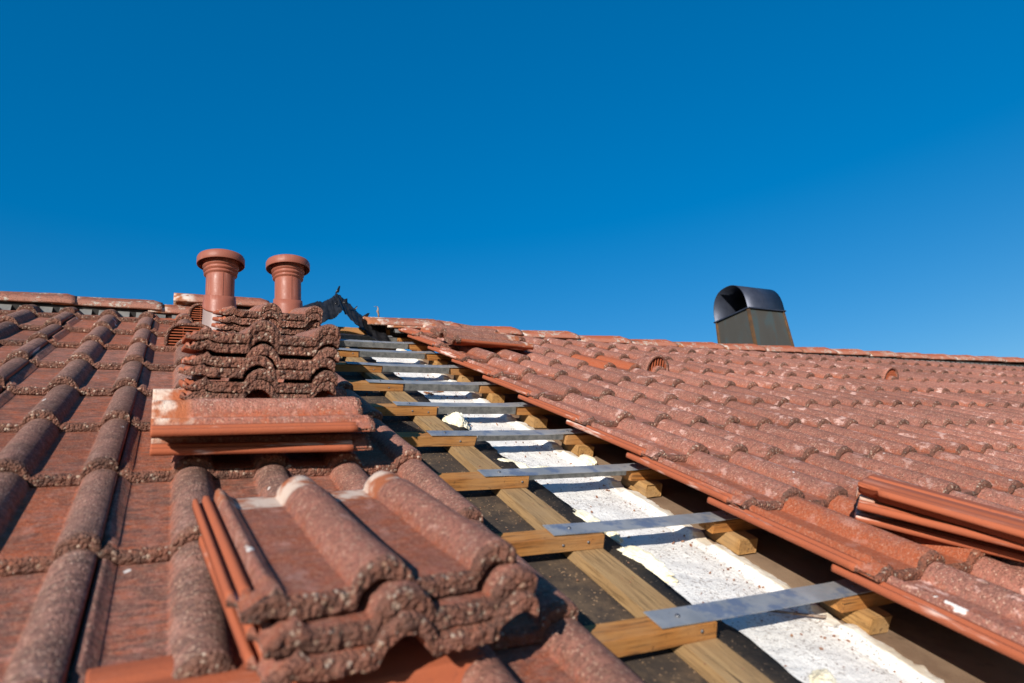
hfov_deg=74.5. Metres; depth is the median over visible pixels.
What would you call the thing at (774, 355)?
concrete tile
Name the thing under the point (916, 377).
concrete tile
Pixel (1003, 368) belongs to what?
concrete tile
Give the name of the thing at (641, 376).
concrete tile
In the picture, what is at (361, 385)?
batten
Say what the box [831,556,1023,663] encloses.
concrete tile
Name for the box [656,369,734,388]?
concrete tile
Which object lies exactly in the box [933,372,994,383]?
concrete tile
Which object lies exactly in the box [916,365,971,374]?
concrete tile
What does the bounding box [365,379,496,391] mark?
metal strip
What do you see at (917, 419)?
concrete tile
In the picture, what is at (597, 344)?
concrete tile
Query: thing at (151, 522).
concrete tile
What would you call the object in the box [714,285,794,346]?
chimney hood
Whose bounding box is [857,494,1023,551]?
concrete tile
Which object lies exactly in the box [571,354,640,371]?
concrete tile
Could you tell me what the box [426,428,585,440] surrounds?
metal strip
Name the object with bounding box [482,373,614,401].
concrete tile
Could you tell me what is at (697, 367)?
concrete tile
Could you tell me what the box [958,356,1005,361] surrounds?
ridge tile
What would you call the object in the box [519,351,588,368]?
concrete tile
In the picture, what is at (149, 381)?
concrete tile
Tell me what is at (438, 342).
concrete tile
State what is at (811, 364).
concrete tile
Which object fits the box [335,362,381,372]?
batten
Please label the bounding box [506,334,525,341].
concrete tile
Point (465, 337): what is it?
concrete tile
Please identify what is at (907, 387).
concrete tile
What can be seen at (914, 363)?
concrete tile
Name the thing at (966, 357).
ridge tile
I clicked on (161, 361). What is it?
concrete tile
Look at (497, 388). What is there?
batten
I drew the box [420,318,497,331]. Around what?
concrete tile
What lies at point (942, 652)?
sheathing board
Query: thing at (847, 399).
concrete tile
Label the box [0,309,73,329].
concrete tile
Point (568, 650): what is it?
concrete tile
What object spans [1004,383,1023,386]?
concrete tile
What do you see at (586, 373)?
concrete tile
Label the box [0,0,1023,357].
sky
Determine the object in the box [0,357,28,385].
concrete tile
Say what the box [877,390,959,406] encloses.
concrete tile
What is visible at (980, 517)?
concrete tile
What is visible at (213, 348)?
concrete tile
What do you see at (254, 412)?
concrete tile
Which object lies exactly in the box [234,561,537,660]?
concrete tile
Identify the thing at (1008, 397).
concrete tile
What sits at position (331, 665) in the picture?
concrete tile
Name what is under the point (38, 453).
concrete tile
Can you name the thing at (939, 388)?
concrete tile
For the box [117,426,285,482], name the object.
concrete tile
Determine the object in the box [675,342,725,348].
ridge tile
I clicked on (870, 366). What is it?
concrete tile
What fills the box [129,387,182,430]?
concrete tile
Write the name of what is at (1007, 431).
concrete tile
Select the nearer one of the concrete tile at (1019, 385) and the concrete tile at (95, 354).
the concrete tile at (95, 354)
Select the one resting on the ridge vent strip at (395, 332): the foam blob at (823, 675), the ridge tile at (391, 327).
the ridge tile at (391, 327)
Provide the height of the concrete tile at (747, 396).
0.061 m
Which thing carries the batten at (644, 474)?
on the packer block at (648, 488)
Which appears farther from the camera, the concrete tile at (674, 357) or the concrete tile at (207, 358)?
the concrete tile at (674, 357)
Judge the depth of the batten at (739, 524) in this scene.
1.58 m
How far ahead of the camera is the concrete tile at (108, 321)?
2.76 m
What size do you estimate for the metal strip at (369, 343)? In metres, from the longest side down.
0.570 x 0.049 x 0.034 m
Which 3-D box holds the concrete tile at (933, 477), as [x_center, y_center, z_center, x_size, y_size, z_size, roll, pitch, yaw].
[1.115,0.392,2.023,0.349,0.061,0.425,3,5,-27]
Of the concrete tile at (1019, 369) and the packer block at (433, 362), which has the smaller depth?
the packer block at (433, 362)
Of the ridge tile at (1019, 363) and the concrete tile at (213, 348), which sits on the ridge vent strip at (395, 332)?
the ridge tile at (1019, 363)
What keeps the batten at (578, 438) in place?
on the packer block at (578, 450)
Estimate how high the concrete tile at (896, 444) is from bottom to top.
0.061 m
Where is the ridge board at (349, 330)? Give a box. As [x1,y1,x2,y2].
[338,327,395,349]
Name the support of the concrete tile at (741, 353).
on the concrete tile at (776, 362)
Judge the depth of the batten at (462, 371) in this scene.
3.08 m
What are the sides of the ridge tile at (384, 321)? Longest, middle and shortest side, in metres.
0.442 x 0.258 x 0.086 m
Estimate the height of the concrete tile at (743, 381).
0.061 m
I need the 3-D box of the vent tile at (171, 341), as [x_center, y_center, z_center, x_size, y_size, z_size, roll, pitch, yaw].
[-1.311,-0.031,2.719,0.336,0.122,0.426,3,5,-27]
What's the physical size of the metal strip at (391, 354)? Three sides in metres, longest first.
0.535 x 0.049 x 0.034 m
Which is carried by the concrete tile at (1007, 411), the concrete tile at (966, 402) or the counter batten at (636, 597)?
the concrete tile at (966, 402)
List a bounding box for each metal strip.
[337,348,436,358]
[340,333,396,341]
[340,339,415,348]
[345,361,463,373]
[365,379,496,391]
[392,401,535,413]
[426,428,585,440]
[477,463,650,479]
[542,510,738,535]
[643,579,871,628]
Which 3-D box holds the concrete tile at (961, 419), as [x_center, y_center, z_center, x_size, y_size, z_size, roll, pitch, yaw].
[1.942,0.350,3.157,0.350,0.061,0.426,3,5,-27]
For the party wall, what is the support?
on the roof
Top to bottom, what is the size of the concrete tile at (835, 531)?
0.061 m
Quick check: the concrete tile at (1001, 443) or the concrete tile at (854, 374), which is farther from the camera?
the concrete tile at (854, 374)
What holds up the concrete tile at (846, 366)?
on the vent tile at (889, 373)
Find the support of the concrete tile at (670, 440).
on the concrete tile at (742, 480)
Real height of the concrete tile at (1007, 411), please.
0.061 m
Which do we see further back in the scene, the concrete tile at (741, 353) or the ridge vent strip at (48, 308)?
the concrete tile at (741, 353)
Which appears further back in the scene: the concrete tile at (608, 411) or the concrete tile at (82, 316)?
the concrete tile at (82, 316)
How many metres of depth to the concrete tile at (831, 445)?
2.24 m
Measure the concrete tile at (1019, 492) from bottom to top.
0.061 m
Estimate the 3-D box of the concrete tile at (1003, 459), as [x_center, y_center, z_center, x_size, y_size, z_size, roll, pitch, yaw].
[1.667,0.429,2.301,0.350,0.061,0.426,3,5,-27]
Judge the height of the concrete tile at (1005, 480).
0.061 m
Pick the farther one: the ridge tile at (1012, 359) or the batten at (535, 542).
the ridge tile at (1012, 359)
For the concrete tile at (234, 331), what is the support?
on the concrete tile
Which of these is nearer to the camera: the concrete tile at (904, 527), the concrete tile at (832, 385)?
the concrete tile at (904, 527)
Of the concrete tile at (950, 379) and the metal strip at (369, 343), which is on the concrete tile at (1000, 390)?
the concrete tile at (950, 379)
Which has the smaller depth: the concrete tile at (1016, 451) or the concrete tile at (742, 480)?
the concrete tile at (742, 480)
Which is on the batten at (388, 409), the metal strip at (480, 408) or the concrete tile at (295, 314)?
the metal strip at (480, 408)
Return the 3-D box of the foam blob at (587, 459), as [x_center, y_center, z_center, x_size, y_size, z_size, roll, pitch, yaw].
[0.233,0.359,2.067,0.050,0.019,0.078,3,8,-27]
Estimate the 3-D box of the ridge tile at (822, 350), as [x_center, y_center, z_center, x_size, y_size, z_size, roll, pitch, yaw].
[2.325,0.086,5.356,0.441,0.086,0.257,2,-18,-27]
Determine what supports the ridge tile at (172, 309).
on the ridge vent strip at (48, 308)
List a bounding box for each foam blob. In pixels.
[442,412,469,429]
[498,458,517,463]
[516,462,529,467]
[573,508,623,543]
[579,454,596,464]
[617,545,678,584]
[808,668,835,682]
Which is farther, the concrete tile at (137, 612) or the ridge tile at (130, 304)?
the ridge tile at (130, 304)
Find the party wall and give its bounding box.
[367,349,943,682]
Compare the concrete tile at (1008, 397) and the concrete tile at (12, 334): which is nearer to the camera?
the concrete tile at (12, 334)
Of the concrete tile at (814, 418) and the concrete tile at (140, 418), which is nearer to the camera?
the concrete tile at (140, 418)
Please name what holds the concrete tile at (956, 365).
on the concrete tile at (997, 373)
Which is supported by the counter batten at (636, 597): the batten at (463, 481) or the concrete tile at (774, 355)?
the batten at (463, 481)
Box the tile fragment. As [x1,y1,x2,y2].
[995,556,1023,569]
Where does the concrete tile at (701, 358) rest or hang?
on the concrete tile at (741, 369)
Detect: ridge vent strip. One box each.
[0,301,201,318]
[390,328,1023,366]
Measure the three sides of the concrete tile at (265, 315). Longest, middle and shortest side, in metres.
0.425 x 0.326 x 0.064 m
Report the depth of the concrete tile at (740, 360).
4.23 m
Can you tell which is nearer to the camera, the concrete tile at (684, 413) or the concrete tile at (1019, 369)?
the concrete tile at (684, 413)
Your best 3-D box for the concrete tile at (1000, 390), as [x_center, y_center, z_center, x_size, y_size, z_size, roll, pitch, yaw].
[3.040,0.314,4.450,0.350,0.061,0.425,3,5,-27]
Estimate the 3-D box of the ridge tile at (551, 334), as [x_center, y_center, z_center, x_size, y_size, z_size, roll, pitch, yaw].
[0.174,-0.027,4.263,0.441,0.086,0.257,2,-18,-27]
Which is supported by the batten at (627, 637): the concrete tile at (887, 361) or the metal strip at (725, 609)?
the metal strip at (725, 609)
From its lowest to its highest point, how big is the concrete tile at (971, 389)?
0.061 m
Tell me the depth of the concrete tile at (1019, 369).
6.17 m
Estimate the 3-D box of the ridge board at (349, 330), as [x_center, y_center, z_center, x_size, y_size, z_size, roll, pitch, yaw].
[-0.922,-0.014,3.679,0.620,0.130,0.032,3,-19,-27]
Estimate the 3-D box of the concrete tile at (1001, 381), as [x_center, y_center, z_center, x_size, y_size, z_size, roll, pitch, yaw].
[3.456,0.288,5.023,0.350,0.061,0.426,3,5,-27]
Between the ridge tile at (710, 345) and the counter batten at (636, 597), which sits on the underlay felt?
the counter batten at (636, 597)
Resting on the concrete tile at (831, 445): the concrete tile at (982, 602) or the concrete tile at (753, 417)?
the concrete tile at (753, 417)
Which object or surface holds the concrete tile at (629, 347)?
on the concrete tile at (674, 357)
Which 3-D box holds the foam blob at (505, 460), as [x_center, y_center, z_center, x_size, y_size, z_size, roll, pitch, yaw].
[-0.014,0.356,1.991,0.097,0.017,0.049,7,7,3]
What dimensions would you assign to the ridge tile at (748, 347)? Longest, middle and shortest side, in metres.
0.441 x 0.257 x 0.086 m
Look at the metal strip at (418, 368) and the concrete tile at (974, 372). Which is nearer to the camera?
the metal strip at (418, 368)
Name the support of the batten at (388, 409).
on the counter batten at (636, 597)
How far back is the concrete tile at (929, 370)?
5.08 m
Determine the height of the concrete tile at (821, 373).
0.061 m
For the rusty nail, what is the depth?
1.28 m
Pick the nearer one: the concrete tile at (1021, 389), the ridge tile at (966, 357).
the concrete tile at (1021, 389)
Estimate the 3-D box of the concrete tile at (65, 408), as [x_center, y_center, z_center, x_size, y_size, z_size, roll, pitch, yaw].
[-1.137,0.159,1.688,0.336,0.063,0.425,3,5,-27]
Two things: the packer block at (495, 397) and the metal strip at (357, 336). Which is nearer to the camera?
the packer block at (495, 397)
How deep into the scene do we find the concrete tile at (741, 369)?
3.81 m
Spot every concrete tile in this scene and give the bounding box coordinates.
[0,304,78,317]
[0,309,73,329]
[0,321,61,345]
[0,338,47,365]
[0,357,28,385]
[0,384,137,432]
[0,418,128,487]
[0,469,116,575]
[0,549,96,682]
[1,359,142,395]
[29,340,146,369]
[47,326,150,349]
[62,314,152,334]
[68,539,239,682]
[73,309,153,322]
[85,635,485,682]
[95,463,289,565]
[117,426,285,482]
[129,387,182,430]
[137,364,228,396]
[142,344,232,370]
[150,319,191,336]
[150,387,376,437]
[150,396,372,455]
[178,355,334,379]
[178,368,337,393]
[178,380,335,399]
[181,331,339,358]
[181,344,338,369]
[182,320,339,346]
[192,470,517,624]
[198,536,538,682]
[211,317,320,334]
[212,310,321,327]
[213,303,322,320]
[213,327,315,335]
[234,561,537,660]
[278,372,353,390]
[284,418,421,476]
[287,459,482,522]
[345,389,382,421]
[398,325,467,337]
[407,334,489,350]
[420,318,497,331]
[427,345,530,363]
[430,327,533,350]
[451,357,567,380]
[461,618,644,682]
[469,519,577,651]
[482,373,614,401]
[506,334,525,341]
[506,341,554,355]
[518,393,670,426]
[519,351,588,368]
[523,336,572,346]
[541,343,604,358]
[551,363,630,385]
[566,339,616,349]
[566,418,747,461]
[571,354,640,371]
[588,347,648,359]
[588,379,677,404]
[605,367,683,386]
[609,342,656,351]
[626,451,848,510]
[631,349,692,362]
[634,398,739,429]
[647,344,695,353]
[647,382,736,405]
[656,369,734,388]
[667,360,733,374]
[670,351,731,364]
[683,346,731,355]
[692,422,819,461]
[698,400,801,429]
[702,385,789,406]
[704,372,780,389]
[707,362,774,376]
[707,495,989,581]
[709,353,770,365]
[716,349,764,357]
[743,355,804,367]
[746,364,813,377]
[747,373,822,389]
[750,350,796,358]
[750,386,840,407]
[755,402,857,428]
[758,423,883,459]
[769,453,920,498]
[776,357,835,368]
[778,352,826,360]
[782,365,849,378]
[789,376,864,391]
[795,387,882,406]
[807,354,854,361]
[808,359,867,370]
[808,403,908,428]
[816,367,881,379]
[819,423,943,456]
[826,377,900,391]
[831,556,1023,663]
[836,355,881,363]
[837,361,885,369]
[838,389,921,406]
[839,451,990,496]
[854,404,952,427]
[854,488,1023,562]
[857,474,1023,543]
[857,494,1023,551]
[858,378,933,392]
[861,357,906,364]
[865,362,921,372]
[875,424,992,454]
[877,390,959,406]
[887,358,930,365]
[892,364,947,373]
[893,379,964,393]
[895,404,995,427]
[898,372,942,381]
[905,371,968,382]
[905,451,1023,494]
[910,360,953,367]
[912,391,992,406]
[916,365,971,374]
[923,424,1023,451]
[925,381,995,393]
[930,361,975,368]
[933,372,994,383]
[935,405,1023,425]
[940,366,995,375]
[944,391,1023,407]
[948,487,1023,512]
[951,381,1021,394]
[953,362,995,369]
[957,373,1019,384]
[959,449,1023,471]
[962,367,1016,376]
[967,423,1023,439]
[971,405,1023,417]
[976,364,1015,370]
[977,392,1023,401]
[978,382,1023,393]
[981,375,1023,384]
[984,369,1023,376]
[994,365,1023,371]
[1003,376,1023,379]
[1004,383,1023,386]
[1004,393,1023,397]
[1006,423,1023,429]
[1007,406,1023,410]
[1007,448,1023,455]
[1013,488,1023,497]
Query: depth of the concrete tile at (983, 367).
5.90 m
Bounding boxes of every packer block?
[429,360,447,364]
[454,375,473,381]
[481,393,504,402]
[519,415,546,427]
[561,442,593,456]
[621,477,662,497]
[705,530,757,554]
[820,602,893,635]
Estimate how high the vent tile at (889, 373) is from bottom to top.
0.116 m
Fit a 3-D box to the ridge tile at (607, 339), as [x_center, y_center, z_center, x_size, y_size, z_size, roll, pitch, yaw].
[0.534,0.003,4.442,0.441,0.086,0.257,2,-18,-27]
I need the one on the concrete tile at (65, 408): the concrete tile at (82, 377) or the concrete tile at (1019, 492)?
the concrete tile at (82, 377)
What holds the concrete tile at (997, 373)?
on the concrete tile at (1016, 377)
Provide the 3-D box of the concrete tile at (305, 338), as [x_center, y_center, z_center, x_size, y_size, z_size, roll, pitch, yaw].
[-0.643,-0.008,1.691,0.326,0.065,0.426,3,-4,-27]
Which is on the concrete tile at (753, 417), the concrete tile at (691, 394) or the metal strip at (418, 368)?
the concrete tile at (691, 394)
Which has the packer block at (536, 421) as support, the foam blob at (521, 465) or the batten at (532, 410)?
the batten at (532, 410)
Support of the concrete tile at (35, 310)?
on the concrete tile at (24, 319)
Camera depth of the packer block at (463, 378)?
3.06 m
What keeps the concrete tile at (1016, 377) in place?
on the concrete tile
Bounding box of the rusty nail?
[768,610,826,618]
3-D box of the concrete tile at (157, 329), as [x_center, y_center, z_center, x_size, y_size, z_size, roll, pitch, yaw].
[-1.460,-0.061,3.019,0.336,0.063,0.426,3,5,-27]
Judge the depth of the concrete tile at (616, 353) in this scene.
3.82 m
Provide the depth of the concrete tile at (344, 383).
2.14 m
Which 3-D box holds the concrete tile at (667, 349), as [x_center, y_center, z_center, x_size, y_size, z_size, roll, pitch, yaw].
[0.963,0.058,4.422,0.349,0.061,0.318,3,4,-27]
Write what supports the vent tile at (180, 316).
on the concrete tile at (157, 329)
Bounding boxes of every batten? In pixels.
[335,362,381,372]
[337,350,357,356]
[340,346,772,682]
[347,380,402,391]
[369,403,436,415]
[395,432,476,446]
[397,337,425,343]
[408,344,434,351]
[425,353,453,360]
[436,472,528,490]
[449,367,485,375]
[478,384,520,393]
[495,529,603,556]
[515,406,556,414]
[560,433,611,444]
[583,616,717,657]
[620,469,672,480]
[699,518,759,533]
[822,557,995,612]
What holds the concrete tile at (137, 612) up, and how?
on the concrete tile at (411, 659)
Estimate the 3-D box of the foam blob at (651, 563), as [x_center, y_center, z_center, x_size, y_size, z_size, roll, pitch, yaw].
[0.280,0.464,1.415,0.046,0.037,0.177,0,10,-41]
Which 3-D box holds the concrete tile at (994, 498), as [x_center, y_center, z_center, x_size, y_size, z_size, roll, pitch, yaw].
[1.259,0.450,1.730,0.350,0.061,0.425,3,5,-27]
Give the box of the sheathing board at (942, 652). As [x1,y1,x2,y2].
[422,358,1023,682]
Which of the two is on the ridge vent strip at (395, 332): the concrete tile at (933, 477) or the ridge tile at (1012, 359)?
the ridge tile at (1012, 359)
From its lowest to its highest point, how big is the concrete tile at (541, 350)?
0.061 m
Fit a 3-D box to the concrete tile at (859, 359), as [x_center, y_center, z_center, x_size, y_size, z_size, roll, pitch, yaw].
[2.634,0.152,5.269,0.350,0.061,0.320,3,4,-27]
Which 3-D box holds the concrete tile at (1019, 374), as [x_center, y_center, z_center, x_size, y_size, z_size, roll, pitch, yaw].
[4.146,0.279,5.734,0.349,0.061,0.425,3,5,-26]
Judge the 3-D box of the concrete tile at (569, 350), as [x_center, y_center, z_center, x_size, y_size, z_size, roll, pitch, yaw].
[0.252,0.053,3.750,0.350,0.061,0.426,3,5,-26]
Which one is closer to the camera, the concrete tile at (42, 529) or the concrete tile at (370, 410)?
the concrete tile at (42, 529)
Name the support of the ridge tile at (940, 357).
on the ridge vent strip at (395, 332)
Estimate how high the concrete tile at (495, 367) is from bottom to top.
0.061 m
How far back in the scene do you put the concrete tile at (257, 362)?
1.50 m
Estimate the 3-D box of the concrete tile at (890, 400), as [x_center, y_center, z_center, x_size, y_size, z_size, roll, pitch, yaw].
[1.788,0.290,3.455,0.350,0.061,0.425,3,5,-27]
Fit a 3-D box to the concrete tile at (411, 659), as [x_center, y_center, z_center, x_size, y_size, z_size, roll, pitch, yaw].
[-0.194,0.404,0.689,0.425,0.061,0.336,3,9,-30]
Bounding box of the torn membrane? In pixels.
[303,286,389,341]
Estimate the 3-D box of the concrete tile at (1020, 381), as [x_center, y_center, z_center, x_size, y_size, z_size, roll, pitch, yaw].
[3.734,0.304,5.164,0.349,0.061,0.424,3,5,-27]
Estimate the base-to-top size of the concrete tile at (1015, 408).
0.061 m
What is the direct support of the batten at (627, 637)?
on the counter batten at (636, 597)
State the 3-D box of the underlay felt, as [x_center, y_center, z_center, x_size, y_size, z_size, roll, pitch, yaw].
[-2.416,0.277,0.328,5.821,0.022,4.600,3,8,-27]
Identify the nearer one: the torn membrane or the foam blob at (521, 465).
the foam blob at (521, 465)
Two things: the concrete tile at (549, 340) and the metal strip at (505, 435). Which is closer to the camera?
the metal strip at (505, 435)
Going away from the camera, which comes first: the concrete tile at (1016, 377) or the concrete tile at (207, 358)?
the concrete tile at (207, 358)
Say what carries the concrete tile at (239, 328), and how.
on the concrete tile at (234, 331)
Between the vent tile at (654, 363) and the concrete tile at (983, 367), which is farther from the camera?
the concrete tile at (983, 367)
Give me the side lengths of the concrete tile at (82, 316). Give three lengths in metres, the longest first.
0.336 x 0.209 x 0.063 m
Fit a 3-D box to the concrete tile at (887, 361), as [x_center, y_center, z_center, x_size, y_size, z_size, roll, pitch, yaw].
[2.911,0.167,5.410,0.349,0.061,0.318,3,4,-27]
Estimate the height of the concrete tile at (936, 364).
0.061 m
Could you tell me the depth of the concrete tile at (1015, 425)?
3.08 m
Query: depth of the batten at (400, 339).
3.80 m
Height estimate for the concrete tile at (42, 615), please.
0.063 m
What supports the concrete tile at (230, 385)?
on the concrete tile at (268, 389)
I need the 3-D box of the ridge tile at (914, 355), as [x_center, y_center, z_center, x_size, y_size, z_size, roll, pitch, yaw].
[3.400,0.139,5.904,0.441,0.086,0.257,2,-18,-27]
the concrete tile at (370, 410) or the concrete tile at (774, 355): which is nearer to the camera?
the concrete tile at (370, 410)
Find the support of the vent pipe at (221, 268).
on the vent tile at (171, 341)
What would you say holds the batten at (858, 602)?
on the packer block at (870, 621)
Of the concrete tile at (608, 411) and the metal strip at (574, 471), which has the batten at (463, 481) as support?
the metal strip at (574, 471)
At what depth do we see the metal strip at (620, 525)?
1.47 m
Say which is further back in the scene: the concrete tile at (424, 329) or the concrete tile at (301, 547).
the concrete tile at (424, 329)
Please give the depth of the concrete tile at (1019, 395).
4.22 m
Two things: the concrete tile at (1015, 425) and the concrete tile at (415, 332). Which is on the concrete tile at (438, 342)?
the concrete tile at (415, 332)
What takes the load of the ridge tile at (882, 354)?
on the ridge vent strip at (395, 332)
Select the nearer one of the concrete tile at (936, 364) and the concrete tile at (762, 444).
the concrete tile at (762, 444)
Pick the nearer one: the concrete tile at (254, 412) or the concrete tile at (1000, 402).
the concrete tile at (254, 412)
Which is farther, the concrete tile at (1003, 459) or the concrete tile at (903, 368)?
the concrete tile at (903, 368)
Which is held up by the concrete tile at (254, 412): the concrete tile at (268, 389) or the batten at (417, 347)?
the concrete tile at (268, 389)
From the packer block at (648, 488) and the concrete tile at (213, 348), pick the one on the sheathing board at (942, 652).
the packer block at (648, 488)
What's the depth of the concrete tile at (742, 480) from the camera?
1.65 m
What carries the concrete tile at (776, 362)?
on the concrete tile at (821, 373)
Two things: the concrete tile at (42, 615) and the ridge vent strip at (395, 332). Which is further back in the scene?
the ridge vent strip at (395, 332)
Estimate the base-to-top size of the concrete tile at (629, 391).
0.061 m
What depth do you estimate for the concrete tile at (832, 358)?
5.06 m
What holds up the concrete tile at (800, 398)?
on the concrete tile at (871, 419)
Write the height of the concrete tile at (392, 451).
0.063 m
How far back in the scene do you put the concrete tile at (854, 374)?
4.24 m
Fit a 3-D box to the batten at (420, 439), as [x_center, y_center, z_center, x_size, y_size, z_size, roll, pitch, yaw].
[-1.909,0.193,1.119,4.032,0.032,0.054,3,9,-27]
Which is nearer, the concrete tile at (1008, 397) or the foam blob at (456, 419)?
the foam blob at (456, 419)
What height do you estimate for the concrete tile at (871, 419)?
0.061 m
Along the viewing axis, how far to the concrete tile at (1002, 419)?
3.25 m
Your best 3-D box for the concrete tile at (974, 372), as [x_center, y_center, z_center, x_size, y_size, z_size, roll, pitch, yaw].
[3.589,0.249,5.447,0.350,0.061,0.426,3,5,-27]
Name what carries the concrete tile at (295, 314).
on the concrete tile at (265, 315)
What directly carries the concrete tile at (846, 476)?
on the batten at (739, 524)
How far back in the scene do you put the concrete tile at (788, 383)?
3.52 m
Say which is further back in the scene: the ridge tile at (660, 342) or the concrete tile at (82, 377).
the ridge tile at (660, 342)
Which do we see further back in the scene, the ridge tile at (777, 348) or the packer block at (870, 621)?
the ridge tile at (777, 348)
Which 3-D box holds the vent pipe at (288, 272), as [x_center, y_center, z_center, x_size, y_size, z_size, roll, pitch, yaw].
[-1.031,-0.143,3.100,0.260,0.500,0.260,3,-19,-27]
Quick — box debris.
[355,363,901,682]
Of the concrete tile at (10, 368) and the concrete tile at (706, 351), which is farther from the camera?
the concrete tile at (706, 351)
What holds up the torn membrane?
on the ridge board at (349, 330)
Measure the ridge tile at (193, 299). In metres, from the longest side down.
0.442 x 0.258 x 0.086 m
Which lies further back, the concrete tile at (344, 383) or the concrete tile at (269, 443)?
the concrete tile at (344, 383)
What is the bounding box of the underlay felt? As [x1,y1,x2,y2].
[335,346,802,682]
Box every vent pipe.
[196,249,244,329]
[266,254,309,312]
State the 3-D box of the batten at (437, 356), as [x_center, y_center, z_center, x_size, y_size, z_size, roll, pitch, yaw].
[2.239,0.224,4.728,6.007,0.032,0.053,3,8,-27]
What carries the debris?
on the party wall
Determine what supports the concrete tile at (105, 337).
on the concrete tile at (95, 354)
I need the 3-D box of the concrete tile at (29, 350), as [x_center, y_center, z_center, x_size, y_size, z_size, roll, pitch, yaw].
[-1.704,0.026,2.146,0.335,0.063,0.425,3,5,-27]
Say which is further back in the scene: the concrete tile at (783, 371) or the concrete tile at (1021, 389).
the concrete tile at (1021, 389)
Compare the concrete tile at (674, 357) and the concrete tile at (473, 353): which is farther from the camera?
the concrete tile at (674, 357)
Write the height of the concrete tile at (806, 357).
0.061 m
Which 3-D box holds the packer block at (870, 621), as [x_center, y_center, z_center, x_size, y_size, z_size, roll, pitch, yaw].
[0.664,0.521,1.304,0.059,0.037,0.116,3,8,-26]
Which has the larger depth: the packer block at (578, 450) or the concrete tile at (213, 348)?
the packer block at (578, 450)
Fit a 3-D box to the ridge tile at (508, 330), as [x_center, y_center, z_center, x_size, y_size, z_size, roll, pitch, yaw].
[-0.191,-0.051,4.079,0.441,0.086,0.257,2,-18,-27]
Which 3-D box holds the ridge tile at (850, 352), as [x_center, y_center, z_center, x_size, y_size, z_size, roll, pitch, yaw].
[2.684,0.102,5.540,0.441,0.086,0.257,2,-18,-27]
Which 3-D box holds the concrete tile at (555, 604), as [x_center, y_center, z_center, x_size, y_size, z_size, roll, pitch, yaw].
[-0.149,0.363,1.058,0.336,0.063,0.426,3,5,-27]
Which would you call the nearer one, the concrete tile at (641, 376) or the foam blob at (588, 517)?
the foam blob at (588, 517)
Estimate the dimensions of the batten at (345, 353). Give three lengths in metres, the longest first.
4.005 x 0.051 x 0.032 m
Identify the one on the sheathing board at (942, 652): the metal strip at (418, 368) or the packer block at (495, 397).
the packer block at (495, 397)
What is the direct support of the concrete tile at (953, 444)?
on the concrete tile at (1003, 459)
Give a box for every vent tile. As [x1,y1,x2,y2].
[147,323,210,351]
[153,303,202,324]
[621,355,688,373]
[849,367,912,380]
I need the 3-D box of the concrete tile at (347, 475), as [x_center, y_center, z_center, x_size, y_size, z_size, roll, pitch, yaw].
[-0.297,0.305,1.356,0.336,0.063,0.425,3,5,-27]
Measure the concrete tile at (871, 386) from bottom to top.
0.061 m
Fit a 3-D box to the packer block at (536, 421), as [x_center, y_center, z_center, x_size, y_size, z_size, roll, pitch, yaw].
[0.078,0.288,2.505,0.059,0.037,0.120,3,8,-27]
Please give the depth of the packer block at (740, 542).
1.56 m
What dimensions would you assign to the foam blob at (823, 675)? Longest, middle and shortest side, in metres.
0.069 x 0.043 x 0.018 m
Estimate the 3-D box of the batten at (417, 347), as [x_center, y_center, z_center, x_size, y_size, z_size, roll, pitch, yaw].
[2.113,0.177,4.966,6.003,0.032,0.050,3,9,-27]
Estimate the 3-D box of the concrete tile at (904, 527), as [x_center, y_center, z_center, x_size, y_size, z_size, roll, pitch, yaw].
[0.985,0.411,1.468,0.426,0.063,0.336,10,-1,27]
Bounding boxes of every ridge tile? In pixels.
[0,291,76,304]
[51,296,162,310]
[148,304,240,314]
[173,293,269,307]
[359,317,443,327]
[379,321,462,329]
[468,326,522,334]
[516,330,579,338]
[573,335,631,343]
[630,339,678,346]
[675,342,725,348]
[717,343,766,350]
[759,345,802,351]
[796,347,837,353]
[832,349,870,354]
[865,351,901,356]
[896,352,929,358]
[924,354,956,359]
[950,355,981,360]
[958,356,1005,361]
[982,357,1023,363]
[1004,358,1023,364]
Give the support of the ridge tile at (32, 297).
on the ridge vent strip at (48, 308)

